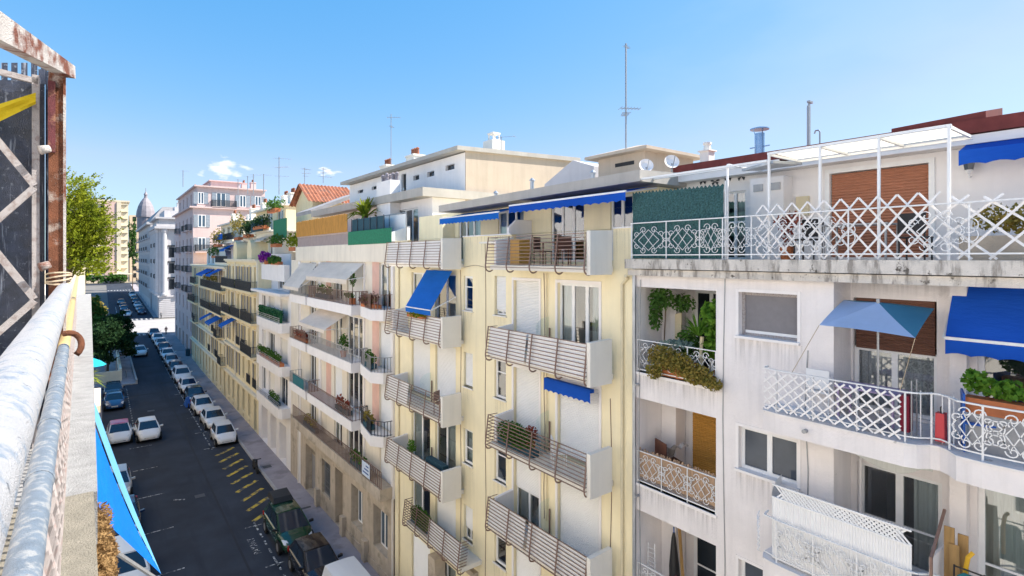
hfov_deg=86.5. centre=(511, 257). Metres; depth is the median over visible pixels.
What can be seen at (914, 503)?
balcony door
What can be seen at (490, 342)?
apartment building
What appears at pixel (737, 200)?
terrace door
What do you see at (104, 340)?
evergreen tree
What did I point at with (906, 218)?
chair
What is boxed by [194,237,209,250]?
window
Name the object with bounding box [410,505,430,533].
balcony hedge
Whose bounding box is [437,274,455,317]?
balcony door
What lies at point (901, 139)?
pergola
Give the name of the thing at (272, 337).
window
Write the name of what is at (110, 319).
evergreen tree
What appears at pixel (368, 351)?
balcony planter
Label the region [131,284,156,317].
pavement
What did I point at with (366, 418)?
balcony planter
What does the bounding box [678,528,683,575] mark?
wooden plank
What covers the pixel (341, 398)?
balcony planter
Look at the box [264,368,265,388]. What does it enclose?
window
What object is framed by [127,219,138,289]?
street tree
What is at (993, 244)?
planter shrub
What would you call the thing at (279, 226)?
windbreak cloth
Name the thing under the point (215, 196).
window
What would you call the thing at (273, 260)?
terrace shrub
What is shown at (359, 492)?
window
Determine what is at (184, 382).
parked car
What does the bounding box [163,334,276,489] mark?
kerb
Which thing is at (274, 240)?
terrace shrub
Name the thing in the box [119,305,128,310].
parked car
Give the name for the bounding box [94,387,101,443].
pavement
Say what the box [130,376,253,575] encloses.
asphalt repair
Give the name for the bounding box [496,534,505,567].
window
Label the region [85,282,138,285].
road
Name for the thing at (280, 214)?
window
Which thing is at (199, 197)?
window
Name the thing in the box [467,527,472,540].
window
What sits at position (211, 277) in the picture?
terrace shrub
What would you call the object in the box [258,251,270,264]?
bougainvillea
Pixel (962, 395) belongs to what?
chair
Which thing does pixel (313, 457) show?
garage door
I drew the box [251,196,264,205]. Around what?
window
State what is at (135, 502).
parked car
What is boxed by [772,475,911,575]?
windbreak screen
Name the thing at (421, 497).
balcony door
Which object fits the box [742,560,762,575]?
window
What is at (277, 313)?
artificial hedge
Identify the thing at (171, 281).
side window
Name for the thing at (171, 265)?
side window
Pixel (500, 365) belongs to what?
window
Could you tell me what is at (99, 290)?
ground
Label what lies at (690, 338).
bushy plant
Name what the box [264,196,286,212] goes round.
terrace shrub
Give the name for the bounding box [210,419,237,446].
parked car
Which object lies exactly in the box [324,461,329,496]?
window
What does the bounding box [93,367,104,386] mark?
spiky plant
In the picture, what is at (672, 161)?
satellite dish
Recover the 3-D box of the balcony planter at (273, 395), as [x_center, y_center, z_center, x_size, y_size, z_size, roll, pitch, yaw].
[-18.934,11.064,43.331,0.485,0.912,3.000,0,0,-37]
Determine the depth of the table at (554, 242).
16.67 m
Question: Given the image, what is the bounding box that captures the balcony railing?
[0,275,84,575]
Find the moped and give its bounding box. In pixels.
[252,458,260,473]
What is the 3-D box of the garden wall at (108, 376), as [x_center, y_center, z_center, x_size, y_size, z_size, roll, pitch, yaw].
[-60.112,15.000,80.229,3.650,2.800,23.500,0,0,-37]
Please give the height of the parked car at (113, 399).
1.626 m
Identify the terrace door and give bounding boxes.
[280,264,285,289]
[400,208,417,240]
[460,220,480,260]
[499,211,523,233]
[552,205,583,261]
[612,194,632,260]
[729,190,745,258]
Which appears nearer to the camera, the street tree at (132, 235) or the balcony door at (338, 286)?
the balcony door at (338, 286)
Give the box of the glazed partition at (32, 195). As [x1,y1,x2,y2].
[0,11,75,448]
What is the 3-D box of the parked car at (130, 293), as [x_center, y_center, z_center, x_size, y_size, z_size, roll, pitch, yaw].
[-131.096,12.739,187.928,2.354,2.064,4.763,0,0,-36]
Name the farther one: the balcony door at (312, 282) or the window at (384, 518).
the balcony door at (312, 282)
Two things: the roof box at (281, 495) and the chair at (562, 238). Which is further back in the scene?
the roof box at (281, 495)
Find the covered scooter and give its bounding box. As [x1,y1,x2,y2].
[184,397,190,407]
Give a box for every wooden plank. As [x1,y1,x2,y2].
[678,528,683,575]
[944,525,954,575]
[949,543,959,575]
[958,533,968,573]
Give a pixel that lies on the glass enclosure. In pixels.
(394, 222)
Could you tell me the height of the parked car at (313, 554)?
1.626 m
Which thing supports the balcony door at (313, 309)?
in the apartment building at (354, 503)
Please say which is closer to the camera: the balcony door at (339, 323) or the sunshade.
the sunshade
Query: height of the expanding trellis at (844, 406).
0.792 m
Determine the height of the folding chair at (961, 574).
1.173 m
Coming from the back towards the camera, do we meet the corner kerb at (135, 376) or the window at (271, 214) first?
the corner kerb at (135, 376)
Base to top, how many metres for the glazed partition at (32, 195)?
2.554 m
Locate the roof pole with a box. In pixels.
[807,100,812,144]
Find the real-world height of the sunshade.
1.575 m
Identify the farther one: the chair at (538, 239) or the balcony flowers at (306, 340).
the balcony flowers at (306, 340)
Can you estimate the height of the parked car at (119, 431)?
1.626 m
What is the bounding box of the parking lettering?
[247,538,261,554]
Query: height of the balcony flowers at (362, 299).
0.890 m
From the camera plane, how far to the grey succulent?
13.69 m
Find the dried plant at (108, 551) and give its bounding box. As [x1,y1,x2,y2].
[96,501,119,575]
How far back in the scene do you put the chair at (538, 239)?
17.05 m
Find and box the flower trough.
[960,368,1023,461]
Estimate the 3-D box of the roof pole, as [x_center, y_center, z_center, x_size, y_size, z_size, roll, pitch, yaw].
[7.707,-3.323,14.116,0.200,1.446,0.120,0,0,-37]
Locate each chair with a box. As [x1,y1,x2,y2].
[433,390,439,407]
[533,237,551,263]
[550,435,566,468]
[557,236,575,265]
[655,438,681,463]
[793,219,823,259]
[806,368,836,415]
[897,212,933,259]
[953,564,984,575]
[960,388,995,451]
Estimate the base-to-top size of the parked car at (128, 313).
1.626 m
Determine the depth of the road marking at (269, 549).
37.04 m
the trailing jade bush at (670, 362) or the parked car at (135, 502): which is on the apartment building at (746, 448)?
the trailing jade bush at (670, 362)
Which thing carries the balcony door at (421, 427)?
in the apartment building at (490, 342)
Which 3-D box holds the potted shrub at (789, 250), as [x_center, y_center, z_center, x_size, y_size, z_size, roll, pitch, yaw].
[6.038,-0.492,11.935,0.400,1.104,0.682,0,0,-37]
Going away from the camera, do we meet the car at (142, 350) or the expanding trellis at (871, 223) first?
the expanding trellis at (871, 223)
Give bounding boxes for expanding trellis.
[755,191,940,259]
[763,371,901,439]
[941,193,1023,259]
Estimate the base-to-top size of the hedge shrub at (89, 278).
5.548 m
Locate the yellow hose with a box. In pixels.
[963,551,974,573]
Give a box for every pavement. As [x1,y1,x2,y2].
[93,343,135,387]
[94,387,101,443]
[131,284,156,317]
[164,333,379,575]
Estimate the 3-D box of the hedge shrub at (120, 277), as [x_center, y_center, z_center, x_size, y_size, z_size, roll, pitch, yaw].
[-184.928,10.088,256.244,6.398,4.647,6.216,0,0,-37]
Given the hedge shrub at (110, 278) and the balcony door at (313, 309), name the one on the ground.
the hedge shrub at (110, 278)
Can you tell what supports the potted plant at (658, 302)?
on the apartment building at (746, 448)
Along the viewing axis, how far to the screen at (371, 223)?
29.53 m
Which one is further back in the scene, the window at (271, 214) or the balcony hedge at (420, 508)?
the window at (271, 214)
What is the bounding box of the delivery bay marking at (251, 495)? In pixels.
[215,447,267,521]
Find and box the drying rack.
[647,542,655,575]
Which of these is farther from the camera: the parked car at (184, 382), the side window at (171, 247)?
the side window at (171, 247)
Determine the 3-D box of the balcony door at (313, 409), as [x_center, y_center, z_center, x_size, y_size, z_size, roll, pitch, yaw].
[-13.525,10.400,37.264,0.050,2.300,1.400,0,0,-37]
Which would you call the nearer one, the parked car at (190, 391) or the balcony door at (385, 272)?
the balcony door at (385, 272)
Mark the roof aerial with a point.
(625, 107)
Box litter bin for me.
[185,349,189,355]
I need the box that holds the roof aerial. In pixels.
[618,43,638,148]
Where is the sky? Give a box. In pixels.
[0,0,1023,259]
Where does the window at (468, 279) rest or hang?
in the apartment building at (490, 342)
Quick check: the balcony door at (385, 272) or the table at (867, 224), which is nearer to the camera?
the table at (867, 224)
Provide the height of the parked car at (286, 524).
1.764 m
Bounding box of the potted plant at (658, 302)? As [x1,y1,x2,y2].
[647,288,695,342]
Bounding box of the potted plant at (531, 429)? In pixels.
[526,425,537,447]
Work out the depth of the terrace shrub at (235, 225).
59.57 m
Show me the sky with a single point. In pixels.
(165, 98)
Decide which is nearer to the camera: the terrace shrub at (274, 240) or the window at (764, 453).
the window at (764, 453)
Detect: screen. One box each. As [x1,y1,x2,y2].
[296,214,347,236]
[348,228,391,244]
[351,214,384,231]
[632,181,725,258]
[640,447,714,506]
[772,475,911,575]
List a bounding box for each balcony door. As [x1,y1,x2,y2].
[311,262,315,294]
[311,307,315,340]
[311,355,315,385]
[311,404,315,419]
[336,283,341,299]
[336,318,341,350]
[336,422,341,445]
[349,315,361,357]
[349,373,361,412]
[349,430,361,456]
[381,263,390,308]
[413,272,428,315]
[413,412,429,460]
[413,480,429,514]
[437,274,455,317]
[437,423,455,468]
[445,562,455,575]
[560,283,598,343]
[694,536,715,575]
[695,290,715,371]
[855,345,936,420]
[862,462,941,575]
[979,356,1023,402]
[979,487,1023,575]
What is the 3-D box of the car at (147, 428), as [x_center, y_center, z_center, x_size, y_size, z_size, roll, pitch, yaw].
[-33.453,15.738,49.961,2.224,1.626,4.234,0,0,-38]
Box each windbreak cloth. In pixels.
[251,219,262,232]
[273,218,286,237]
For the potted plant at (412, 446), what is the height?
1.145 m
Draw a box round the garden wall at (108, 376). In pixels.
[94,350,121,383]
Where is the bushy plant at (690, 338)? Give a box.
[673,329,705,366]
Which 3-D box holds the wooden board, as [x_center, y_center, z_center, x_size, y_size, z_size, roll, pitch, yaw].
[4.524,2.275,14.816,0.060,1.550,0.220,0,0,-37]
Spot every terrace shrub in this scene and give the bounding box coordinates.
[202,269,216,281]
[207,246,220,257]
[209,228,226,246]
[228,212,247,239]
[240,218,253,237]
[248,214,272,229]
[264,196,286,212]
[266,233,285,246]
[267,255,282,264]
[284,232,297,250]
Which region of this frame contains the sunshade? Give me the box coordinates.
[95,404,160,575]
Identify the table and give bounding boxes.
[542,241,568,265]
[822,222,897,259]
[834,380,907,428]
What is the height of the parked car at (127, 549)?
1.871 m
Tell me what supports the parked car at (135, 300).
on the road at (197, 539)
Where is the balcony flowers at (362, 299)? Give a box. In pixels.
[358,291,381,308]
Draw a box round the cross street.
[130,318,174,333]
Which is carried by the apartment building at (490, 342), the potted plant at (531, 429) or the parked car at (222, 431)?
the potted plant at (531, 429)
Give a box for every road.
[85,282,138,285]
[102,285,297,575]
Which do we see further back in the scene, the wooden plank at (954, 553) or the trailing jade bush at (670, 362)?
the trailing jade bush at (670, 362)
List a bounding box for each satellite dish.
[639,159,653,169]
[665,155,678,171]
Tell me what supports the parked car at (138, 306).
on the road at (197, 539)
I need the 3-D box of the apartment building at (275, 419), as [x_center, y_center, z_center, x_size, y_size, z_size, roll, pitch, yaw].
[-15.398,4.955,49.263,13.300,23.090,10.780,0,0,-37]
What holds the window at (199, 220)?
in the apartment building at (205, 209)
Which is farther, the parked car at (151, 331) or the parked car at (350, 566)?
the parked car at (151, 331)
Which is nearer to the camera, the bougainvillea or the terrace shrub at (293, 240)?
the terrace shrub at (293, 240)
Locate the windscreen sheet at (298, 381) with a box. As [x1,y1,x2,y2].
[293,374,303,389]
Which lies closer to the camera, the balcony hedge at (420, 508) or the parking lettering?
the balcony hedge at (420, 508)
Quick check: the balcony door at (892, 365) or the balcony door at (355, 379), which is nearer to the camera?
the balcony door at (892, 365)
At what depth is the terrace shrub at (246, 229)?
57.33 m
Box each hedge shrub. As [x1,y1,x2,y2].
[85,273,93,283]
[91,274,107,283]
[102,273,117,283]
[114,274,127,282]
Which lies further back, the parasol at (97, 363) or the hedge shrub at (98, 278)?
the hedge shrub at (98, 278)
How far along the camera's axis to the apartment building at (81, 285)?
50.54 m
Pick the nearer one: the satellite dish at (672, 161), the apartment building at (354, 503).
the satellite dish at (672, 161)
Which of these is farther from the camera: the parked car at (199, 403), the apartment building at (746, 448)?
the parked car at (199, 403)
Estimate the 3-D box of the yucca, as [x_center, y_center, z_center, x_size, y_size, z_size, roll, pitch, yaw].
[4.535,2.188,13.430,1.234,1.725,1.226,0,0,-37]
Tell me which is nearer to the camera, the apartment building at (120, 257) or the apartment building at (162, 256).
the apartment building at (162, 256)
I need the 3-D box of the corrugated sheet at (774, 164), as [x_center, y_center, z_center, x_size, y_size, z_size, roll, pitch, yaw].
[5.772,-2.080,12.363,1.300,0.160,1.000,0,0,-37]
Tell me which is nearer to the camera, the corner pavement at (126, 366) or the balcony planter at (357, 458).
the balcony planter at (357, 458)
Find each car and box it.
[102,380,124,398]
[102,390,126,410]
[105,418,134,444]
[108,494,144,536]
[110,463,134,495]
[111,531,153,575]
[117,299,125,304]
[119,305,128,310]
[123,310,131,316]
[128,291,136,296]
[132,298,139,303]
[133,345,147,356]
[134,416,162,442]
[135,305,143,310]
[137,308,146,313]
[148,328,159,337]
[151,333,163,342]
[154,337,168,348]
[157,342,171,353]
[159,347,175,359]
[163,353,180,366]
[167,359,185,374]
[171,365,192,383]
[178,376,198,393]
[184,384,206,402]
[190,394,215,415]
[199,406,227,429]
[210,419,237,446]
[263,499,313,555]
[287,532,342,575]
[322,556,370,575]
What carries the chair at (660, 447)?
on the apartment building at (746, 448)
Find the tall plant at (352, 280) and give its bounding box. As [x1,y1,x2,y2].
[344,273,356,303]
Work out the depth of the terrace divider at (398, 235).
27.33 m
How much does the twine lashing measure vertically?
0.076 m
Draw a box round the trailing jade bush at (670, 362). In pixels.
[645,344,722,391]
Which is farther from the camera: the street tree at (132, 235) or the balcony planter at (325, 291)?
the street tree at (132, 235)
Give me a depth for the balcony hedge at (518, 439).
17.53 m
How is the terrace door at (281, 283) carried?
in the apartment building at (275, 419)
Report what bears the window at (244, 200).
in the apartment building at (205, 209)
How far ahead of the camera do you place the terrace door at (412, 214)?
30.11 m
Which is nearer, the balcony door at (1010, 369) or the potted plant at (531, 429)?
the balcony door at (1010, 369)
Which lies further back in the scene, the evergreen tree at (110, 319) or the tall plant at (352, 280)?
the evergreen tree at (110, 319)
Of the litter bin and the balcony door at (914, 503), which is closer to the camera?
the balcony door at (914, 503)
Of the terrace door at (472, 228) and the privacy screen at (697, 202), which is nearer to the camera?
the privacy screen at (697, 202)
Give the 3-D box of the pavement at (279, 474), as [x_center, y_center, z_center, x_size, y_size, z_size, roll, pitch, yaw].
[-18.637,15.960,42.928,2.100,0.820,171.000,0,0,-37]
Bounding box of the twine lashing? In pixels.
[45,272,71,284]
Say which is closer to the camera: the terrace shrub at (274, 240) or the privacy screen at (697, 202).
the privacy screen at (697, 202)
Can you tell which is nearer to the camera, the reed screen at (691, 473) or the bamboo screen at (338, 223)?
the reed screen at (691, 473)
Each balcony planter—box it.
[268,390,280,405]
[303,413,316,432]
[315,284,332,298]
[336,393,351,415]
[349,448,366,471]
[363,409,375,429]
[365,349,376,368]
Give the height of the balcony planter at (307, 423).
0.950 m
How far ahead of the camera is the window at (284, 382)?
43.31 m
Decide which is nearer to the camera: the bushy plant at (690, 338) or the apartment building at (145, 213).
the bushy plant at (690, 338)
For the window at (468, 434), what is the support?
in the apartment building at (490, 342)
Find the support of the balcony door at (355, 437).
in the apartment building at (354, 503)
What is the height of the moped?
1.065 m
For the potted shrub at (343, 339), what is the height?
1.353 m
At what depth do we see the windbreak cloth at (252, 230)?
52.85 m
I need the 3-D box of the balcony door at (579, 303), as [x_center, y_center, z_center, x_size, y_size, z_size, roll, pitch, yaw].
[2.367,2.000,16.759,0.752,2.400,1.800,0,0,-37]
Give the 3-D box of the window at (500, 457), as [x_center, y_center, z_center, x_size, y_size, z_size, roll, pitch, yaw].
[-0.066,7.430,19.954,0.752,1.420,0.710,0,0,-37]
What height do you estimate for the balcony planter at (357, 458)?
0.929 m
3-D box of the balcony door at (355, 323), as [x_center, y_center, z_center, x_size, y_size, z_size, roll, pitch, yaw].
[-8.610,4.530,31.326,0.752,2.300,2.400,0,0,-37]
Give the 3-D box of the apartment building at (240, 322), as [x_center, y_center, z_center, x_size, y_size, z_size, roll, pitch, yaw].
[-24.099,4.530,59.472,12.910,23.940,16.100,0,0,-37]
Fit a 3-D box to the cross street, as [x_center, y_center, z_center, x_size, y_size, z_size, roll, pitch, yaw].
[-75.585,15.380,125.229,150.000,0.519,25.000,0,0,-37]
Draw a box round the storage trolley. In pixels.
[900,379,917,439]
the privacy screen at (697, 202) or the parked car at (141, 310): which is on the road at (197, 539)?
the parked car at (141, 310)
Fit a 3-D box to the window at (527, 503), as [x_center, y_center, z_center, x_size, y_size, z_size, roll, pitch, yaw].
[0.897,8.615,18.776,0.752,1.250,1.390,0,0,-37]
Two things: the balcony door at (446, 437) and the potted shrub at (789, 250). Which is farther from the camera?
the balcony door at (446, 437)
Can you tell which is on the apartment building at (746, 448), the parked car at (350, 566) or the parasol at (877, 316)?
the parasol at (877, 316)
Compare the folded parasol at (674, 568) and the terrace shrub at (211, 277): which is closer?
the folded parasol at (674, 568)
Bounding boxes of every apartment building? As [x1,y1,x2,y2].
[0,294,100,575]
[66,197,131,282]
[70,268,84,293]
[129,215,138,280]
[136,189,172,308]
[148,203,177,317]
[172,180,266,353]
[187,204,258,398]
[218,188,295,434]
[251,183,349,470]
[283,132,579,575]
[384,145,709,575]
[625,108,1023,575]
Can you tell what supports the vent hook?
attached to the apartment building at (746, 448)
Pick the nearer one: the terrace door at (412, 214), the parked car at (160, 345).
the terrace door at (412, 214)
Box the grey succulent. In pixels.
[656,338,693,378]
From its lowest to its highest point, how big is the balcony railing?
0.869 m
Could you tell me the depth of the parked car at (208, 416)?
53.04 m
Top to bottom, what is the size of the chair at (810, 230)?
0.880 m
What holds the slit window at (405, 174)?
in the apartment building at (354, 503)
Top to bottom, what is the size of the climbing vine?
2.061 m
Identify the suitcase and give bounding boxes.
[935,406,946,442]
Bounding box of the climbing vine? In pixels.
[700,299,715,374]
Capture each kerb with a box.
[102,356,137,387]
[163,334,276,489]
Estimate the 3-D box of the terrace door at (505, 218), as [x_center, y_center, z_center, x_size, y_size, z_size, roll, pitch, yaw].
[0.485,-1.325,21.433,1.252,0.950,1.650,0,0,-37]
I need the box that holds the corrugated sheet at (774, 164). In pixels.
[742,160,801,170]
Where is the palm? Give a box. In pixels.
[348,197,379,218]
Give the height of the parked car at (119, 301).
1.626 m
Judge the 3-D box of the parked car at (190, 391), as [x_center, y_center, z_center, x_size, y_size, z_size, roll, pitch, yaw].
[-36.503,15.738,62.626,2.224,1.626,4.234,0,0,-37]
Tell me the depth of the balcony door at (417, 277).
25.36 m
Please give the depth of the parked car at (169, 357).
82.17 m
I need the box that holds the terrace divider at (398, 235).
[392,226,409,240]
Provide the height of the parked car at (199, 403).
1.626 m
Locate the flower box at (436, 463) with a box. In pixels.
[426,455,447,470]
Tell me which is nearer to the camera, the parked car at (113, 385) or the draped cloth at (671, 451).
the draped cloth at (671, 451)
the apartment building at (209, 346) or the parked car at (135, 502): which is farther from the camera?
the apartment building at (209, 346)
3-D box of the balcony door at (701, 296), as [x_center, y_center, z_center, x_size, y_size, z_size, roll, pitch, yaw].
[5.465,1.975,14.291,0.050,2.150,1.450,0,0,-37]
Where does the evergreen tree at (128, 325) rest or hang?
on the corner pavement at (126, 366)
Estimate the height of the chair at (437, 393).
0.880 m
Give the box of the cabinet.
[510,239,529,264]
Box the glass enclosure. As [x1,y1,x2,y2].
[375,212,406,241]
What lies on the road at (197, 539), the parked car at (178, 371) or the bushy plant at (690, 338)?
the parked car at (178, 371)
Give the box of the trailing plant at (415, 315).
[407,312,425,318]
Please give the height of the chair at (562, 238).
0.880 m
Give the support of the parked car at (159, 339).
on the road at (197, 539)
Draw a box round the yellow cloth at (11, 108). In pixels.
[0,93,35,120]
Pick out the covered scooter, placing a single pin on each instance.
(187, 403)
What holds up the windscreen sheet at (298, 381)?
attached to the apartment building at (354, 503)
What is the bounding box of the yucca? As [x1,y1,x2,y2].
[676,312,711,373]
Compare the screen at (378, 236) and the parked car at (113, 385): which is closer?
the screen at (378, 236)
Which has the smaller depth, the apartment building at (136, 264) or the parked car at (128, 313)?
the parked car at (128, 313)
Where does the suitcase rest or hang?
on the apartment building at (746, 448)
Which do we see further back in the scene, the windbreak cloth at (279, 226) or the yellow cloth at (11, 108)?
the windbreak cloth at (279, 226)
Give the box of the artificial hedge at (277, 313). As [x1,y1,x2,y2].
[258,304,283,323]
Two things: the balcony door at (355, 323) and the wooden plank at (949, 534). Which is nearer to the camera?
the wooden plank at (949, 534)
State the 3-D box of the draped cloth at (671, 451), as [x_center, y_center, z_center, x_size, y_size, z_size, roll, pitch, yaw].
[4.367,5.210,14.560,0.500,0.574,0.500,0,0,-37]
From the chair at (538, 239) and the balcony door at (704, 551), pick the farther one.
the chair at (538, 239)
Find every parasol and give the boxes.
[93,358,105,366]
[669,527,679,575]
[792,299,933,434]
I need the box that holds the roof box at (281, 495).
[267,487,293,504]
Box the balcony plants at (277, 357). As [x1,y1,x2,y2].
[257,343,283,366]
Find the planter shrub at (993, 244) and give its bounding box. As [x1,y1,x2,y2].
[959,202,1023,259]
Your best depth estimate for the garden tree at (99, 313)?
93.07 m
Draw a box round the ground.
[85,260,394,575]
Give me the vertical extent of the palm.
2.979 m
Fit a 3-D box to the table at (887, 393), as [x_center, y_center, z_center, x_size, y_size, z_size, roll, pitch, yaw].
[6.717,2.770,10.195,0.640,0.660,1.000,0,0,-37]
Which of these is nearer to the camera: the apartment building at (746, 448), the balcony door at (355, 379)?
the apartment building at (746, 448)
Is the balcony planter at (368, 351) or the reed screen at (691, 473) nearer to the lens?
the reed screen at (691, 473)
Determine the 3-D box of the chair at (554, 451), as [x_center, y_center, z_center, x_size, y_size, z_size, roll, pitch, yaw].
[1.403,5.830,16.333,0.440,0.880,0.440,0,0,-4]
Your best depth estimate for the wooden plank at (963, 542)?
9.08 m
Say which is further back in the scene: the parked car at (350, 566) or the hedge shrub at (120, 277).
the hedge shrub at (120, 277)
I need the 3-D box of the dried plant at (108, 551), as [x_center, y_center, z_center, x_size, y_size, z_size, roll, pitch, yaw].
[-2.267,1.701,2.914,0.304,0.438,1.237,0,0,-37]
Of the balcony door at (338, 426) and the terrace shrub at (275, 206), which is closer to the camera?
the balcony door at (338, 426)
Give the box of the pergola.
[641,124,972,259]
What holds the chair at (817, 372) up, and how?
on the apartment building at (746, 448)
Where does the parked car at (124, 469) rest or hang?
on the road at (197, 539)
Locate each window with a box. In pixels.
[168,245,174,256]
[168,261,174,272]
[168,277,174,288]
[194,192,207,203]
[194,215,209,226]
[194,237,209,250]
[212,192,229,206]
[235,195,249,207]
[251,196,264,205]
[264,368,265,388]
[268,213,272,229]
[270,333,274,353]
[278,210,282,218]
[282,377,287,405]
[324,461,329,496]
[358,490,361,522]
[381,510,387,549]
[404,174,405,190]
[465,276,472,310]
[465,428,472,464]
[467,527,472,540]
[496,360,505,399]
[496,450,505,483]
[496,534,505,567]
[498,310,505,314]
[517,486,538,526]
[742,292,796,340]
[742,427,796,484]
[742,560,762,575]
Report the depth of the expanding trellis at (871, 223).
10.23 m
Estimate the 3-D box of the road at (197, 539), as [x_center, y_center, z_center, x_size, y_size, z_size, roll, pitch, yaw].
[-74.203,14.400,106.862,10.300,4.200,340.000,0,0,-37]
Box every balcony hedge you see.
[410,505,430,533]
[497,420,538,457]
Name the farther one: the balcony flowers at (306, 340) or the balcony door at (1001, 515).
the balcony flowers at (306, 340)
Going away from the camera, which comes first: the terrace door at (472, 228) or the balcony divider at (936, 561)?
the balcony divider at (936, 561)
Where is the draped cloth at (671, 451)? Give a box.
[667,443,688,457]
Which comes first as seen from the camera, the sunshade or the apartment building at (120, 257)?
the sunshade
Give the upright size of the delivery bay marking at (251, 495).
0.001 m
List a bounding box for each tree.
[66,166,123,282]
[91,294,109,324]
[92,315,130,357]
[92,322,139,371]
[102,310,135,351]
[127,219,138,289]
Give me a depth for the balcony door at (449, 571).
22.87 m
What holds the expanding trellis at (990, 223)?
on the apartment building at (746, 448)
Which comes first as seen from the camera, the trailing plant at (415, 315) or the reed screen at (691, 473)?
the reed screen at (691, 473)
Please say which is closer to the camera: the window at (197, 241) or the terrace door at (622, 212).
the terrace door at (622, 212)
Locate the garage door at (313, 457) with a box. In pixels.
[312,454,314,488]
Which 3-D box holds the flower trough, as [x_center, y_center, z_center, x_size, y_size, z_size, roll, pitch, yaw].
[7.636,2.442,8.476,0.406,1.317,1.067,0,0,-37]
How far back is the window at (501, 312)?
19.85 m
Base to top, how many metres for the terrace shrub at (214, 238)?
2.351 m
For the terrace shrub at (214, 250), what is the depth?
74.46 m
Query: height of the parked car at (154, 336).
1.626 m
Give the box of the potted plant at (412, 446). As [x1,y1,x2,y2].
[407,439,415,451]
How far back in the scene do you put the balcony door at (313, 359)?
37.45 m
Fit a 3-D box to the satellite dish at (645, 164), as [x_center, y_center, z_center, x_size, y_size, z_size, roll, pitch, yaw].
[3.924,-2.444,15.727,0.350,0.847,0.374,0,0,-37]
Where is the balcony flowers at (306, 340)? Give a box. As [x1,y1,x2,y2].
[293,329,311,343]
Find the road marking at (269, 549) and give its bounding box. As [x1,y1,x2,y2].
[108,290,285,575]
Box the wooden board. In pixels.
[674,313,681,352]
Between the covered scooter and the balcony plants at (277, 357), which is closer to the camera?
the balcony plants at (277, 357)
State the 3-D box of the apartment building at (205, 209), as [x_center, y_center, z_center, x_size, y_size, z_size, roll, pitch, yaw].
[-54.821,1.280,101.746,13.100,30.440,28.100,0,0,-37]
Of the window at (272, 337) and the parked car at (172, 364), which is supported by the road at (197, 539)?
the parked car at (172, 364)
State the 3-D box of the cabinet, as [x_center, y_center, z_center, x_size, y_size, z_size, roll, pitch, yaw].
[0.269,-0.175,18.296,0.450,0.850,0.500,0,0,-37]
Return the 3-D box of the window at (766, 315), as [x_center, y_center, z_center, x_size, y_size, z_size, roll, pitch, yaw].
[5.659,1.275,11.890,0.070,0.990,1.300,0,0,-37]
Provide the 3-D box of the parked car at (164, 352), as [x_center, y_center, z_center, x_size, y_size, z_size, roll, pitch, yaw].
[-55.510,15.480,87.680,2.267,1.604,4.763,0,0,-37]
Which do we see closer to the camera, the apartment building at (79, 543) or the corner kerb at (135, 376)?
the apartment building at (79, 543)
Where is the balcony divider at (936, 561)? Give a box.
[929,509,945,575]
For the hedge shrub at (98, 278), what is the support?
on the ground
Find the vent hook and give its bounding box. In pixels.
[814,130,820,142]
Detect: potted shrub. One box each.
[338,333,348,356]
[772,210,802,259]

